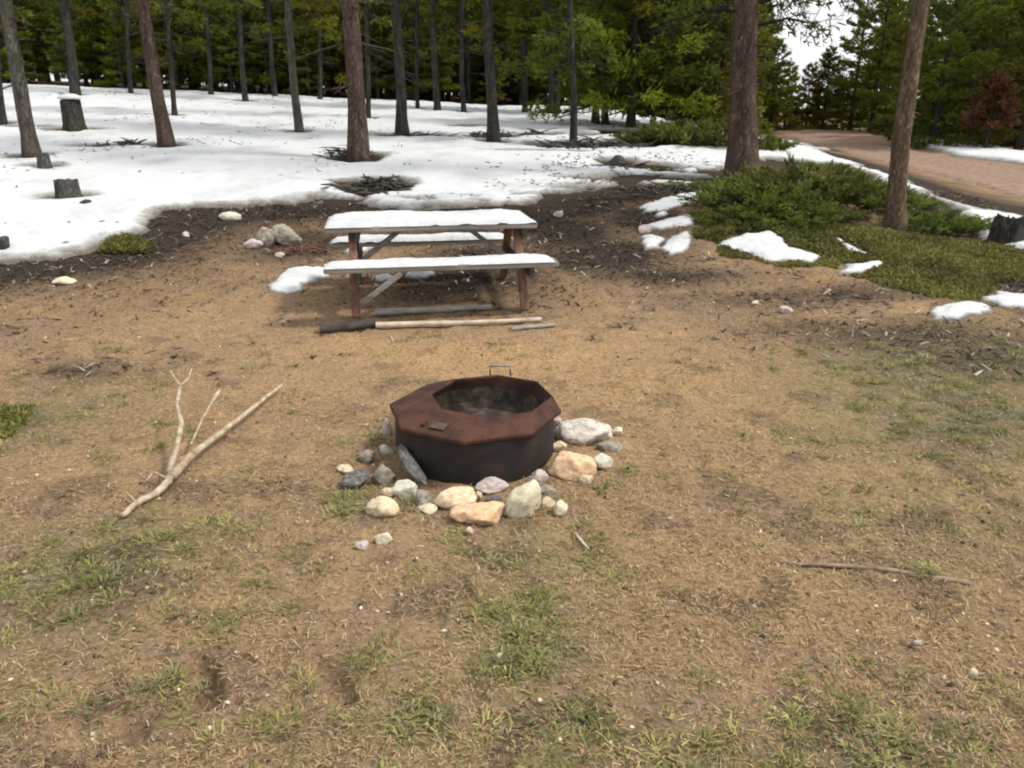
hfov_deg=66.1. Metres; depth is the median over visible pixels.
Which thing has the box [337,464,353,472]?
rock
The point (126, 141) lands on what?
brush pile
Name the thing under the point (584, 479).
rock
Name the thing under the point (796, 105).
spruce tree
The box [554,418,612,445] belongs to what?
rock
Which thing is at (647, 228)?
rock
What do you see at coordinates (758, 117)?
pine sapling
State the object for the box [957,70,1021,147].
young pine
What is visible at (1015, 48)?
spruce tree
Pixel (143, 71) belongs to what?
pine sapling
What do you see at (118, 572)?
grass
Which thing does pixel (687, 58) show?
young pine
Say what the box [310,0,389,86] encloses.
pine tree
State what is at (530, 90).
pine tree
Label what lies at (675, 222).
snow patch
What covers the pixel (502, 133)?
brush pile
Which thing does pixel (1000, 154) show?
snow bank
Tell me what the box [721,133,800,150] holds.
juniper shrub
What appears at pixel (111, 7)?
pine tree
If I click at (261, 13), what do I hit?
pine tree
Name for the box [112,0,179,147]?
pine tree
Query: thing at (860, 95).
young pine
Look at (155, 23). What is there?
pine tree
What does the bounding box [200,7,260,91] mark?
pine sapling
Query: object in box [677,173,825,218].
juniper shrub
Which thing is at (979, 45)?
spruce tree
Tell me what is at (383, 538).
rock
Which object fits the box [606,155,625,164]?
rock
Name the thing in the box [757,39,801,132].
spruce tree
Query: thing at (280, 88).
pine sapling
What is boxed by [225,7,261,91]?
pine tree
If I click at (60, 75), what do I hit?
pine sapling
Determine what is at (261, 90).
pine sapling
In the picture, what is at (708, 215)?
juniper shrub
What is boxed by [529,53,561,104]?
pine sapling
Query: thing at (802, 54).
sky
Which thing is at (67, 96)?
snow layer
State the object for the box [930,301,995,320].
snow patch
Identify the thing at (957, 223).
juniper shrub
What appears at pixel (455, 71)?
pine tree
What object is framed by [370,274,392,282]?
snow patch
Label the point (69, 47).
pine tree
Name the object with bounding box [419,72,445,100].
pine sapling
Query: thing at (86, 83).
pine sapling
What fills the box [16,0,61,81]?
pine tree
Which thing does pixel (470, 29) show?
pine tree
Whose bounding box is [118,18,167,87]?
pine sapling
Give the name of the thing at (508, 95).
pine sapling
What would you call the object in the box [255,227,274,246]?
rock
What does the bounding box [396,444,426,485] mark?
rock
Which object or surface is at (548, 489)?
rock
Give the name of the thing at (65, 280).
rock
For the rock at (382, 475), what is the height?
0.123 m
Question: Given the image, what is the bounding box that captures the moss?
[0,232,154,439]
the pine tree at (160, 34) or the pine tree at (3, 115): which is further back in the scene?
the pine tree at (160, 34)
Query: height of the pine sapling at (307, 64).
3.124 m
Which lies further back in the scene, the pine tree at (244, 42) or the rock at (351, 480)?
the pine tree at (244, 42)
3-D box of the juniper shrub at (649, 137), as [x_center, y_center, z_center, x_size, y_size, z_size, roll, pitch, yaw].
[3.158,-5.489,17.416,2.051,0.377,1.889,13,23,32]
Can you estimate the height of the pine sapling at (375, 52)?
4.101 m
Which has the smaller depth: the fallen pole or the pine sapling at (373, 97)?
the fallen pole
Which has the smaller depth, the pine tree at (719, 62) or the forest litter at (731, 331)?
the forest litter at (731, 331)
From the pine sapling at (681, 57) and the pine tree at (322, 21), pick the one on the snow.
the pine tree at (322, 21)
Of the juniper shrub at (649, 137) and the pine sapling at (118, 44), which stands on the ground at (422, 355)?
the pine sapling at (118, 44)
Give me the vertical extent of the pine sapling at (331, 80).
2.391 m
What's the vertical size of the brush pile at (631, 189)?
0.222 m
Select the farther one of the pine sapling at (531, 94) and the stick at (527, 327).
the pine sapling at (531, 94)
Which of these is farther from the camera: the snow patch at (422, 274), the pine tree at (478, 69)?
the pine tree at (478, 69)
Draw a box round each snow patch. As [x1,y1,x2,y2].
[267,266,331,295]
[341,247,373,254]
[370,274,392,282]
[405,271,436,278]
[639,192,704,212]
[640,234,665,250]
[648,214,696,229]
[653,211,668,217]
[660,231,692,255]
[716,230,820,262]
[835,260,882,274]
[838,238,866,253]
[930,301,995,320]
[982,291,1023,308]
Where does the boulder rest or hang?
on the ground at (422, 355)
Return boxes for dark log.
[319,319,375,333]
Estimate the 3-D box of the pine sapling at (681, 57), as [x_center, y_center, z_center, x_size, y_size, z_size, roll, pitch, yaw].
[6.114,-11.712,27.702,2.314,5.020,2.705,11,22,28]
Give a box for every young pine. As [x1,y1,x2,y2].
[497,0,594,109]
[524,0,677,124]
[561,0,722,127]
[611,0,762,125]
[662,0,788,137]
[831,0,908,132]
[856,0,940,132]
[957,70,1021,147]
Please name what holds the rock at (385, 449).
on the ground at (422, 355)
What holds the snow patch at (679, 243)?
on the ground at (422, 355)
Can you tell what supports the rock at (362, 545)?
on the ground at (422, 355)
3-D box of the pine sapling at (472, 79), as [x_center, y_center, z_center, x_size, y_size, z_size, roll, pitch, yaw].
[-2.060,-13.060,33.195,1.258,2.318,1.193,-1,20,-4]
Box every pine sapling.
[0,12,48,82]
[0,20,35,82]
[0,30,8,77]
[41,0,92,81]
[50,0,101,86]
[58,16,95,85]
[66,0,124,86]
[81,3,126,87]
[89,0,139,86]
[91,0,147,88]
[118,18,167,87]
[142,52,168,82]
[159,2,206,88]
[160,32,189,88]
[186,29,218,85]
[189,1,239,91]
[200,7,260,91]
[202,0,260,92]
[237,9,289,92]
[243,0,287,94]
[277,49,301,92]
[281,14,330,96]
[311,38,339,96]
[360,3,395,98]
[361,4,379,98]
[371,38,408,99]
[393,9,444,100]
[404,0,459,101]
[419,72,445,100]
[440,1,455,99]
[443,17,485,95]
[449,48,476,98]
[457,71,481,100]
[475,41,508,101]
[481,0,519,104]
[497,26,537,103]
[516,10,568,103]
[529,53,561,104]
[547,7,590,95]
[600,20,636,109]
[671,19,713,100]
[757,88,762,129]
[914,87,943,134]
[915,88,943,135]
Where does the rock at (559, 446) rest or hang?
on the ground at (422, 355)
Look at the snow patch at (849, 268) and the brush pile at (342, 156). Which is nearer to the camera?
the snow patch at (849, 268)
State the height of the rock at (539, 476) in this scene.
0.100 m
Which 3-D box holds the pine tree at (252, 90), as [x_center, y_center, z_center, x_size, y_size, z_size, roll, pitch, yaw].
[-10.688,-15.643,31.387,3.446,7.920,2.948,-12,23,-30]
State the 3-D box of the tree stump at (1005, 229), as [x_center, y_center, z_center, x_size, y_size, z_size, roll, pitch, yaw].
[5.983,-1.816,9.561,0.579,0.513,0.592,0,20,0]
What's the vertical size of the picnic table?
0.745 m
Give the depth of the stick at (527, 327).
6.62 m
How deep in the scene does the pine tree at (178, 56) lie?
30.62 m
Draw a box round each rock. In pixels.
[0,236,9,249]
[51,276,76,284]
[79,199,91,203]
[219,212,240,220]
[243,239,263,248]
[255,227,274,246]
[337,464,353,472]
[341,469,369,489]
[355,540,368,550]
[358,449,374,463]
[366,495,399,516]
[371,464,392,485]
[374,532,392,544]
[380,444,393,454]
[381,488,392,496]
[382,418,392,435]
[392,479,417,497]
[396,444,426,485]
[416,489,432,505]
[417,503,436,514]
[432,486,476,509]
[449,501,504,525]
[465,527,473,534]
[474,477,509,493]
[475,491,481,500]
[483,495,501,501]
[503,479,540,517]
[525,469,547,484]
[540,484,556,495]
[541,497,554,506]
[547,450,596,480]
[553,441,566,451]
[554,417,561,427]
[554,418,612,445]
[554,500,567,516]
[577,475,592,484]
[593,453,613,468]
[596,441,622,452]
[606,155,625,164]
[611,427,622,435]
[638,224,651,232]
[779,306,792,313]
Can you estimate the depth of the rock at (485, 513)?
3.57 m
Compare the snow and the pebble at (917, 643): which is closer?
the pebble at (917, 643)
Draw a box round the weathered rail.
[374,304,491,315]
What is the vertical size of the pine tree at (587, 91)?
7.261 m
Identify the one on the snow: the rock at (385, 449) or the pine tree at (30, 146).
the pine tree at (30, 146)
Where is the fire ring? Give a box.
[389,364,560,485]
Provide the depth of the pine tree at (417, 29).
25.27 m
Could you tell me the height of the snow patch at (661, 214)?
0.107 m
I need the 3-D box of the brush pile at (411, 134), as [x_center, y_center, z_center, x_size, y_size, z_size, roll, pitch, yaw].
[-1.950,-5.565,17.544,1.711,0.192,0.996,2,20,5]
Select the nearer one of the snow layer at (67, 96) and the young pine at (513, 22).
the snow layer at (67, 96)
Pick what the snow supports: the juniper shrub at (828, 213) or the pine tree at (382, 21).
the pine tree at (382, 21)
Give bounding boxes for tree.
[0,0,43,157]
[0,0,50,84]
[0,0,63,78]
[0,5,34,124]
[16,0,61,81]
[42,0,97,95]
[45,0,96,84]
[72,0,164,87]
[93,0,155,86]
[97,0,140,93]
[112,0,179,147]
[122,0,225,89]
[132,0,211,115]
[150,4,180,86]
[158,0,215,89]
[181,0,235,94]
[195,0,269,100]
[211,0,288,93]
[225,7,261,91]
[246,0,332,94]
[246,0,338,132]
[246,6,304,93]
[247,0,299,95]
[247,6,299,91]
[283,1,362,96]
[286,0,410,162]
[291,0,342,99]
[301,7,343,95]
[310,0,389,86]
[358,0,391,117]
[358,0,429,99]
[372,0,454,100]
[373,0,443,136]
[387,0,444,108]
[404,0,483,100]
[406,0,459,110]
[424,0,499,112]
[441,0,501,103]
[444,0,482,97]
[446,0,536,142]
[451,0,519,102]
[454,0,505,72]
[492,0,545,105]
[492,0,563,111]
[493,0,561,103]
[507,0,579,113]
[525,0,618,141]
[533,4,568,100]
[568,0,627,95]
[574,0,644,124]
[615,0,707,129]
[624,3,664,86]
[648,0,876,178]
[669,0,758,116]
[677,0,729,118]
[725,1,772,107]
[757,6,775,91]
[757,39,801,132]
[758,1,792,110]
[763,61,815,130]
[781,62,835,128]
[800,45,850,127]
[818,0,896,130]
[878,0,1013,149]
[882,0,929,231]
[914,0,1023,142]
[921,0,1005,108]
[925,0,1022,141]
[926,4,1005,122]
[942,0,1023,149]
[986,7,1023,145]
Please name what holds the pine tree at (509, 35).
on the ground at (422, 355)
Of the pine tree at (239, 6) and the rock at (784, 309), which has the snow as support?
the pine tree at (239, 6)
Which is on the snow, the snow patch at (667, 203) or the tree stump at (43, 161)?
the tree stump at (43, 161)
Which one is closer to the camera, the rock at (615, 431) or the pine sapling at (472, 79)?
the rock at (615, 431)
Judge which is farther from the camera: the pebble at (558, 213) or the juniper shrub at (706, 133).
the juniper shrub at (706, 133)
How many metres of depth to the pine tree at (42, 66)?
34.69 m
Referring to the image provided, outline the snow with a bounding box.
[0,83,1023,264]
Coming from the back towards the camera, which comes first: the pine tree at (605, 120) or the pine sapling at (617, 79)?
the pine sapling at (617, 79)
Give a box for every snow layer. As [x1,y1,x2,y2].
[57,93,81,99]
[323,253,553,269]
[324,209,536,228]
[332,232,503,243]
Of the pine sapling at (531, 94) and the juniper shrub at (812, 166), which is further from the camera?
the pine sapling at (531, 94)
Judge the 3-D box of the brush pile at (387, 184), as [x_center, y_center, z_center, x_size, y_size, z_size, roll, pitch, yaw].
[-1.991,-2.962,11.655,1.502,0.298,1.296,4,20,11]
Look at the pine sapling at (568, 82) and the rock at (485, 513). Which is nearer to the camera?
the rock at (485, 513)
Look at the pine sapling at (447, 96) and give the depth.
36.65 m
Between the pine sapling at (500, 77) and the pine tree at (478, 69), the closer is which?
the pine sapling at (500, 77)
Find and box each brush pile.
[85,137,146,145]
[312,145,383,160]
[320,173,417,195]
[391,130,461,136]
[465,129,516,137]
[518,128,556,134]
[535,135,658,149]
[590,159,650,167]
[598,181,708,200]
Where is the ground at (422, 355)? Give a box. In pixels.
[0,81,1023,767]
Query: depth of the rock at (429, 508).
3.68 m
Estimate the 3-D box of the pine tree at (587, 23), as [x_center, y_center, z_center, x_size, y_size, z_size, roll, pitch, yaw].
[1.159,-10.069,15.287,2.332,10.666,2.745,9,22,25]
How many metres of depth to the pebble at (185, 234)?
9.64 m
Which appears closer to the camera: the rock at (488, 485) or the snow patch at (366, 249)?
the rock at (488, 485)
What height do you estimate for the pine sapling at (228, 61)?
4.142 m
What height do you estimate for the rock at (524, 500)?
0.210 m
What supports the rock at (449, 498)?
on the ground at (422, 355)
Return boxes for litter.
[0,89,1010,245]
[0,176,1023,378]
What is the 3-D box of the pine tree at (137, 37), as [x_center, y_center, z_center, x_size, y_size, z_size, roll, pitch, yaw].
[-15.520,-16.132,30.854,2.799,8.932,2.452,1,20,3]
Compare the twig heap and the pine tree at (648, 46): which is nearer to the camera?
the twig heap
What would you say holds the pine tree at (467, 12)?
on the ground at (422, 355)
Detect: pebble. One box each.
[182,231,189,237]
[275,252,284,256]
[553,211,562,216]
[912,640,921,646]
[968,668,977,675]
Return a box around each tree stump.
[36,153,52,168]
[53,178,83,198]
[59,99,87,131]
[985,213,1023,244]
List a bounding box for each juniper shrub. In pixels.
[608,127,689,143]
[629,109,764,147]
[642,165,674,170]
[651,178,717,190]
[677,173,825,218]
[681,204,776,225]
[709,198,872,230]
[713,152,887,204]
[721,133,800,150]
[797,159,854,172]
[797,175,931,213]
[874,207,990,234]
[907,194,947,209]
[913,216,992,232]
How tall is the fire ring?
0.438 m
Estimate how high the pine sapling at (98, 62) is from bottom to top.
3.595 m
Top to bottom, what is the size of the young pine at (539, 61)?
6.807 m
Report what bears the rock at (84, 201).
on the snow
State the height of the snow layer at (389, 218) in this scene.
0.062 m
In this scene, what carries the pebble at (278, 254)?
on the ground at (422, 355)
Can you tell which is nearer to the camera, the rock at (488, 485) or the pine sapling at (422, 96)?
the rock at (488, 485)
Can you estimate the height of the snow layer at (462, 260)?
0.046 m
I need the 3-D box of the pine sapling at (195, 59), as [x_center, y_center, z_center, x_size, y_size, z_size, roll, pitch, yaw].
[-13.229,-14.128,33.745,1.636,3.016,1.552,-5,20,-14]
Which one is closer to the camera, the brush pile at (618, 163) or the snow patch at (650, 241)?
the snow patch at (650, 241)
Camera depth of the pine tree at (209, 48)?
27.64 m
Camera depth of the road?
21.46 m
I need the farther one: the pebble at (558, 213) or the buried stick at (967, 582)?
the pebble at (558, 213)
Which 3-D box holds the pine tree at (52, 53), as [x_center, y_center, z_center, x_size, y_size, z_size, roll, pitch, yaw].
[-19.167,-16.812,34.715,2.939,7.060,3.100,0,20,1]
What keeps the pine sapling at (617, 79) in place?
on the ground at (422, 355)
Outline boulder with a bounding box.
[271,224,301,245]
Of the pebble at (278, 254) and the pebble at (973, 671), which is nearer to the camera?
the pebble at (973, 671)
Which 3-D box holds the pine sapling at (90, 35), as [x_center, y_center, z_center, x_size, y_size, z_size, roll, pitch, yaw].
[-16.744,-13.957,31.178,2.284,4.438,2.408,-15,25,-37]
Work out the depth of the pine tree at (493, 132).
16.54 m
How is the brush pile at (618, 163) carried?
on the ground at (422, 355)
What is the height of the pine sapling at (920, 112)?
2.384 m
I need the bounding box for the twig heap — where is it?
[268,241,333,257]
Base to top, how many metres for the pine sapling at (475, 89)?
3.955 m
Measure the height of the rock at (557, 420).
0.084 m
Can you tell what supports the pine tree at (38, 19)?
on the ground at (422, 355)
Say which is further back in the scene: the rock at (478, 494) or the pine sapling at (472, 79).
the pine sapling at (472, 79)
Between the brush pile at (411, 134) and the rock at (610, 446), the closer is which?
the rock at (610, 446)
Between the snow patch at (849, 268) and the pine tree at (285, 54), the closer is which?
the snow patch at (849, 268)
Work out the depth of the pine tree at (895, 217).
9.63 m
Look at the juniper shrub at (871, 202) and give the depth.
10.73 m
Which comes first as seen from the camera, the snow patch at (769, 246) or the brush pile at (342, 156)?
the snow patch at (769, 246)
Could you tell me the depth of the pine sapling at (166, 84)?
32.99 m
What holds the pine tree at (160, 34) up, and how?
on the ground at (422, 355)
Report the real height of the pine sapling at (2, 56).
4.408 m
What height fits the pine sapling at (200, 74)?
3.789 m
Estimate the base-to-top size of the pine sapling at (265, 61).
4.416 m
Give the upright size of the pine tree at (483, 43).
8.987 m
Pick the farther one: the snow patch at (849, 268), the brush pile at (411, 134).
the brush pile at (411, 134)
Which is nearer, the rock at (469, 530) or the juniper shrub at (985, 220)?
the rock at (469, 530)
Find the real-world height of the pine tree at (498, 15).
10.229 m
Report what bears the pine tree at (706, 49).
on the snow
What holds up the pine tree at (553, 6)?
on the ground at (422, 355)
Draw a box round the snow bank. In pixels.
[920,138,1023,164]
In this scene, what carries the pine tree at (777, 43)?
on the ground at (422, 355)
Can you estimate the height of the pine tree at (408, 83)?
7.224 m
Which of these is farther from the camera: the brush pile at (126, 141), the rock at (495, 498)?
the brush pile at (126, 141)
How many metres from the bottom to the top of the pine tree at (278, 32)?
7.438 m
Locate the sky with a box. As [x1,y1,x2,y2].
[36,0,953,107]
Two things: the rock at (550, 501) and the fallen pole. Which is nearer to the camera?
the rock at (550, 501)
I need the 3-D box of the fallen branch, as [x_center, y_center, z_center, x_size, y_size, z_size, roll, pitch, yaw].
[-1.860,0.192,4.415,0.509,0.301,1.726,2,20,6]
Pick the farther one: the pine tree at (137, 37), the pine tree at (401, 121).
the pine tree at (137, 37)
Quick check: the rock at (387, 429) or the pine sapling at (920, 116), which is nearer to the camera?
the rock at (387, 429)
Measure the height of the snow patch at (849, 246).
0.162 m
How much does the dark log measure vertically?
0.114 m
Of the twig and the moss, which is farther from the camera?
the moss
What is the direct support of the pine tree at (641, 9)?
on the snow
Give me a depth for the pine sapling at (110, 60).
30.43 m
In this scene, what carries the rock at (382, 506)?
on the ground at (422, 355)
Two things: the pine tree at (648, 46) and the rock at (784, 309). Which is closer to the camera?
the rock at (784, 309)
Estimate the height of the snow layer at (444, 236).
0.054 m
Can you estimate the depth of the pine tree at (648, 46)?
31.81 m
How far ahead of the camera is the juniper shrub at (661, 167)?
13.40 m
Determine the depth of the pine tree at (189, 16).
20.36 m
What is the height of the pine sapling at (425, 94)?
4.292 m
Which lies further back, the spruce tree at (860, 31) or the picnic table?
the spruce tree at (860, 31)
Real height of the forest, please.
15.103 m
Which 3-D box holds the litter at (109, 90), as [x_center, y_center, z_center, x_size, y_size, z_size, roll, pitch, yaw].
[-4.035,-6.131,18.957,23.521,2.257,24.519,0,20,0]
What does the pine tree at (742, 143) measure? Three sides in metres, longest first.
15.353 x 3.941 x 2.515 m
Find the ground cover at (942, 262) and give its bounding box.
[692,219,1023,300]
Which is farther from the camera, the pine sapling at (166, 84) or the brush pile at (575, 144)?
the pine sapling at (166, 84)
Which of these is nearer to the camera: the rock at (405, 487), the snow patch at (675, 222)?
the rock at (405, 487)
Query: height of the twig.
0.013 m
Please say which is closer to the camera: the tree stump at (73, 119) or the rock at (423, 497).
the rock at (423, 497)
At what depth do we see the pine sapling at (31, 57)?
32.14 m
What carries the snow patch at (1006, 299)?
on the ground at (422, 355)
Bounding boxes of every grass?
[0,288,1023,767]
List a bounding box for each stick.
[512,323,554,330]
[785,562,970,585]
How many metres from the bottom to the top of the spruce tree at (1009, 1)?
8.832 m
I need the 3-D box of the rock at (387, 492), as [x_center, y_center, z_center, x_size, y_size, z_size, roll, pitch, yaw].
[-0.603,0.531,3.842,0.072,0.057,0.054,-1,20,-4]
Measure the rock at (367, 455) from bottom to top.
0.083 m
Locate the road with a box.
[759,119,1023,200]
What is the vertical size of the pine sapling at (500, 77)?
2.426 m
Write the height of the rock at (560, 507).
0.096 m
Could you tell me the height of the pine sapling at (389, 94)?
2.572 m
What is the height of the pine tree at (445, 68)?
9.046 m
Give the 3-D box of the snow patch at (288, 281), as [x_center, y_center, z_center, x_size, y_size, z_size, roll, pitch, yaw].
[-2.194,-1.072,8.143,0.726,0.167,1.056,0,20,0]
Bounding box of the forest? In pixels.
[2,0,1023,114]
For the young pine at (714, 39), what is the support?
on the snow
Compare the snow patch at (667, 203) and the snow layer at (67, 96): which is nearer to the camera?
the snow patch at (667, 203)
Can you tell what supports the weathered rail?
on the ground at (422, 355)
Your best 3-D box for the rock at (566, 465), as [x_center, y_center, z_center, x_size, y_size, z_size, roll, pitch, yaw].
[0.305,0.431,4.054,0.256,0.154,0.192,6,20,16]
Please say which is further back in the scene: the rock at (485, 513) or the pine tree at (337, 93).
the pine tree at (337, 93)
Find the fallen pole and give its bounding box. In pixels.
[376,317,541,327]
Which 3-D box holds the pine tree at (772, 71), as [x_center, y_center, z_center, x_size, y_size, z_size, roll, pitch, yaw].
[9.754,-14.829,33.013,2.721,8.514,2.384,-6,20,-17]
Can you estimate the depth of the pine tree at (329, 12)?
33.16 m
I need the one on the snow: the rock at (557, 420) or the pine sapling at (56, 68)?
the pine sapling at (56, 68)
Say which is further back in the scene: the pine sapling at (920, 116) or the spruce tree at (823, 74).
the spruce tree at (823, 74)
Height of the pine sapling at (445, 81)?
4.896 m
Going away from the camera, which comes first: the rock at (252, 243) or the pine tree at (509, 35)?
the rock at (252, 243)
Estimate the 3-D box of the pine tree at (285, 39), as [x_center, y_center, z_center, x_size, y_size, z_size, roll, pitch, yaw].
[-9.938,-17.058,33.129,2.820,9.430,2.471,-13,23,-33]
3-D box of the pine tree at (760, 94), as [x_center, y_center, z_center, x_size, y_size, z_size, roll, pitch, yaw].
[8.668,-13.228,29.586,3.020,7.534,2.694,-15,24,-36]
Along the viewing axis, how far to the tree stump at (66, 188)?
10.93 m
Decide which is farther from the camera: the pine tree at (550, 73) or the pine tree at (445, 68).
the pine tree at (445, 68)
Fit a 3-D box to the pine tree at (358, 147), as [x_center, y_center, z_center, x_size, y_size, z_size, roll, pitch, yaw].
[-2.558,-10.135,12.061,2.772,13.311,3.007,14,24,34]
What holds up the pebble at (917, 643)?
on the ground at (422, 355)
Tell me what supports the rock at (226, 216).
on the ground at (422, 355)
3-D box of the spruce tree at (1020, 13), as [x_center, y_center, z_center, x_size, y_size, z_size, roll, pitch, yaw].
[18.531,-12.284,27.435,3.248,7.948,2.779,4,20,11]
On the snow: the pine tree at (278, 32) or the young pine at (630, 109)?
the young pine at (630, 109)
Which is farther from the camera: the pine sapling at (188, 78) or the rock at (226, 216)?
the pine sapling at (188, 78)
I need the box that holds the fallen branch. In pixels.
[119,368,284,518]
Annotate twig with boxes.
[573,531,589,549]
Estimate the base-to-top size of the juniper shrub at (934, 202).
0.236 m
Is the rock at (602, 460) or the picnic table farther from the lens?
the picnic table
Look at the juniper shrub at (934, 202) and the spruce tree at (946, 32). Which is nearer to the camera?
the juniper shrub at (934, 202)
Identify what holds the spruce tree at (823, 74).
on the ground at (422, 355)
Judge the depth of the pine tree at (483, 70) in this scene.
34.05 m
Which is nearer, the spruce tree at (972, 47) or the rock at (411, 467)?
the rock at (411, 467)
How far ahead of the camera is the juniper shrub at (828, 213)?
10.06 m
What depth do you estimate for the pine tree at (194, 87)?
34.11 m
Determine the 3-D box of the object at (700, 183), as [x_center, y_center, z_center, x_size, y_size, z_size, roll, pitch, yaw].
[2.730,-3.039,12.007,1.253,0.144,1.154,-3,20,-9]
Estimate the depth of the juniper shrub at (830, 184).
10.91 m
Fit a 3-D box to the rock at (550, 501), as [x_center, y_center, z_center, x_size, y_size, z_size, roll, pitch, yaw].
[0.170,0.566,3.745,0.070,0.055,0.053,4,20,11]
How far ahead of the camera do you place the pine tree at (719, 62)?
28.04 m
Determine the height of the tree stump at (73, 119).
0.792 m
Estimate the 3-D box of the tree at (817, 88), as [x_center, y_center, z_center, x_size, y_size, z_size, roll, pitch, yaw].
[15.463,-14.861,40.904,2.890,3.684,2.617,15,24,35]
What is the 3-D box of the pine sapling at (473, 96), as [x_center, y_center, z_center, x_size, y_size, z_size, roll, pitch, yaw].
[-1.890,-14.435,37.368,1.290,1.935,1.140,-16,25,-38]
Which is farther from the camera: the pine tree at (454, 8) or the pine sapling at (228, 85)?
the pine sapling at (228, 85)
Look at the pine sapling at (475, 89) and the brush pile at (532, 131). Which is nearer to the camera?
the brush pile at (532, 131)
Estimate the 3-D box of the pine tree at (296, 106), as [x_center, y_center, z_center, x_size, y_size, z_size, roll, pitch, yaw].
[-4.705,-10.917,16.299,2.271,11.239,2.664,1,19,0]
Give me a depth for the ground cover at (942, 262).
8.88 m
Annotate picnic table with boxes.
[323,217,558,317]
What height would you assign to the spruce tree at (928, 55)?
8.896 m
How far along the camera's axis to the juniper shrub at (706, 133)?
16.56 m

